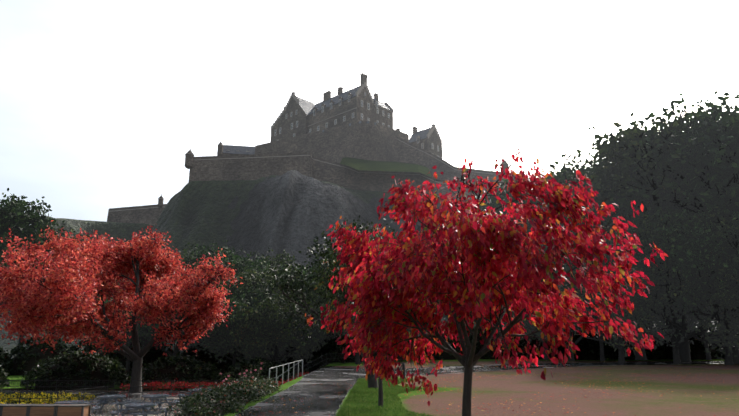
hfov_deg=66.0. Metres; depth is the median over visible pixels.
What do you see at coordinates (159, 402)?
picnic table
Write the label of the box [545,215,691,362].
low park tree
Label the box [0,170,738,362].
castle rock terrain
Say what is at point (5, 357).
shrub belt
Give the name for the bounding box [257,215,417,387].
tree
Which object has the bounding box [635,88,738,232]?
park tree
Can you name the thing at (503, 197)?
park tree
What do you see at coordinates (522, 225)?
park tree
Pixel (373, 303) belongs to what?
cherry tree
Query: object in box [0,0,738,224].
sky
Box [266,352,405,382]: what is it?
iron fence
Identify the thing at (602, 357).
park tree
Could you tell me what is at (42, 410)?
planter
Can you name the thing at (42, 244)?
park tree
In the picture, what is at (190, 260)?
park tree
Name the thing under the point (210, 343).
park tree
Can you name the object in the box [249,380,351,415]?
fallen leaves
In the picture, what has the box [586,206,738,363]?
low park tree
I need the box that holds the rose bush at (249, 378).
[238,359,266,380]
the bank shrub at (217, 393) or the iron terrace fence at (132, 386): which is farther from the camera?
the iron terrace fence at (132, 386)
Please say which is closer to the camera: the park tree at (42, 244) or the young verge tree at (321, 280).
the young verge tree at (321, 280)
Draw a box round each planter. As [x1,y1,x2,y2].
[0,404,35,415]
[28,404,62,415]
[55,404,91,415]
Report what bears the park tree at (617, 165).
on the ground sheet
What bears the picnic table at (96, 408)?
on the ground sheet
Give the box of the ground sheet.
[0,358,738,415]
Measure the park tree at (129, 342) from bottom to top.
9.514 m
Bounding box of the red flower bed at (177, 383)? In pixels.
[120,371,308,389]
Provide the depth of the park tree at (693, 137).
49.36 m
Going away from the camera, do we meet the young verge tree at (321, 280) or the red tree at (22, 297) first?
the young verge tree at (321, 280)
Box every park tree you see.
[0,188,68,315]
[8,227,128,339]
[12,223,78,348]
[83,293,171,376]
[116,284,212,356]
[165,243,213,273]
[166,240,261,280]
[191,249,275,348]
[192,283,271,371]
[214,265,290,302]
[220,289,327,367]
[248,247,308,274]
[262,261,345,375]
[288,256,353,365]
[305,282,400,363]
[393,299,441,360]
[416,259,454,340]
[479,172,530,221]
[485,255,564,345]
[498,171,558,265]
[499,244,629,360]
[507,287,592,359]
[509,152,617,351]
[543,152,674,359]
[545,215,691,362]
[567,107,735,361]
[572,267,659,360]
[584,90,738,363]
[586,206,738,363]
[608,200,738,364]
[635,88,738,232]
[650,312,698,345]
[658,302,716,359]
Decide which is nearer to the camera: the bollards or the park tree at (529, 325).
the bollards
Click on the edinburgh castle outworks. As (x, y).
(421, 147)
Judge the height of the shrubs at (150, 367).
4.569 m
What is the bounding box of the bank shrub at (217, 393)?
[161,373,282,415]
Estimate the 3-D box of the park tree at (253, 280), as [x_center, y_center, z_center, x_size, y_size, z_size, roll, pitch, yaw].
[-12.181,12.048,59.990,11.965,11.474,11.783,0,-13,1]
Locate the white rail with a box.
[269,360,302,386]
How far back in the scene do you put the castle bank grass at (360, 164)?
172.06 m
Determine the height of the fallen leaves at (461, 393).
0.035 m
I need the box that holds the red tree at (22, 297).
[0,220,242,391]
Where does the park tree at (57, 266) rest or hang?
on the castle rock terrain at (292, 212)
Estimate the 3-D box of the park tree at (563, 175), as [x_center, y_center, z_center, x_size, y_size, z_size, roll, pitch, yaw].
[28.944,4.621,63.950,19.582,24.350,22.382,0,-13,1]
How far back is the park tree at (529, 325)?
58.09 m
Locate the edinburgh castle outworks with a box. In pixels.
[107,123,517,225]
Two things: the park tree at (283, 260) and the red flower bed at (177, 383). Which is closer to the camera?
the red flower bed at (177, 383)
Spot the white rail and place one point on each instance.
(276, 377)
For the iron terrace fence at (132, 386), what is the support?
on the ground sheet
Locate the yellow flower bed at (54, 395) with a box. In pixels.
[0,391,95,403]
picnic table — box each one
[54,400,99,415]
[85,394,135,412]
[110,403,169,415]
[130,394,179,410]
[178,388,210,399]
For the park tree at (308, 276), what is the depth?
55.59 m
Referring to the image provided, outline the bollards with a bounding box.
[386,363,404,379]
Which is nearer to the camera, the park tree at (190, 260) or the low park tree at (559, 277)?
the low park tree at (559, 277)
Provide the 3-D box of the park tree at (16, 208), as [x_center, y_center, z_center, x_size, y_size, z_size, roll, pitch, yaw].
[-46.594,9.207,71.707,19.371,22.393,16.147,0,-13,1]
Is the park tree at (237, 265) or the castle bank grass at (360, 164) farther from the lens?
the castle bank grass at (360, 164)
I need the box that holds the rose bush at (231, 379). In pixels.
[216,371,247,386]
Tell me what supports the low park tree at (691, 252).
on the ground sheet
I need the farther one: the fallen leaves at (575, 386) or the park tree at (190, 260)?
the park tree at (190, 260)
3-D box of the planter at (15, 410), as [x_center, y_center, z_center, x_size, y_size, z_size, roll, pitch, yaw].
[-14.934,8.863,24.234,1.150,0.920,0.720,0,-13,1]
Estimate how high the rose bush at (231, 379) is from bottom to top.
2.079 m
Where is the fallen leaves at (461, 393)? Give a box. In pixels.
[399,379,510,409]
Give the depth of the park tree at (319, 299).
47.90 m
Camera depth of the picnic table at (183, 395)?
34.11 m
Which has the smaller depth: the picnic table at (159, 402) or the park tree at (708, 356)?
the picnic table at (159, 402)
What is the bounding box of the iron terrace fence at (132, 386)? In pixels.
[0,380,239,394]
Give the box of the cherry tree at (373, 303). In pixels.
[305,147,668,415]
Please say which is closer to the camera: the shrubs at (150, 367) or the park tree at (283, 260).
the shrubs at (150, 367)
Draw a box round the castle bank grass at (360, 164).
[340,157,431,176]
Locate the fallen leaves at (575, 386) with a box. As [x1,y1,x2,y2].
[400,365,734,415]
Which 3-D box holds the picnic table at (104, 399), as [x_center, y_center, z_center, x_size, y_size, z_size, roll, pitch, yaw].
[-13.720,10.351,30.181,2.544,0.760,2.544,0,-13,1]
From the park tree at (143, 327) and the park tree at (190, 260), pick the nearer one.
the park tree at (143, 327)
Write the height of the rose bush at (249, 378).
2.026 m
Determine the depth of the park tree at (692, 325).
61.24 m
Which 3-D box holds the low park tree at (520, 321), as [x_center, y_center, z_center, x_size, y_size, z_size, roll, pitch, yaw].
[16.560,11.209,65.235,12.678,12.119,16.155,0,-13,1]
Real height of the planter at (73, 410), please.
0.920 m
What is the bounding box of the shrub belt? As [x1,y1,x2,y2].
[0,324,738,375]
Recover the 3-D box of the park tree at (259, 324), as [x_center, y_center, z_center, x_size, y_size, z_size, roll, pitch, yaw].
[-8.520,11.962,53.221,9.497,8.526,8.428,0,-13,1]
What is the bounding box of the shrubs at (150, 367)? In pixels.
[0,334,377,389]
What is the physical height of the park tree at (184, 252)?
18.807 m
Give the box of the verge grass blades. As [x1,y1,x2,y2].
[336,378,438,415]
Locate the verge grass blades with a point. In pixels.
(363, 396)
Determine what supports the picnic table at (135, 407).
on the ground sheet
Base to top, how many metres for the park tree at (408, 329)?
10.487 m
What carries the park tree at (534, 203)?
on the ground sheet
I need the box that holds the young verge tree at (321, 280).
[312,226,434,405]

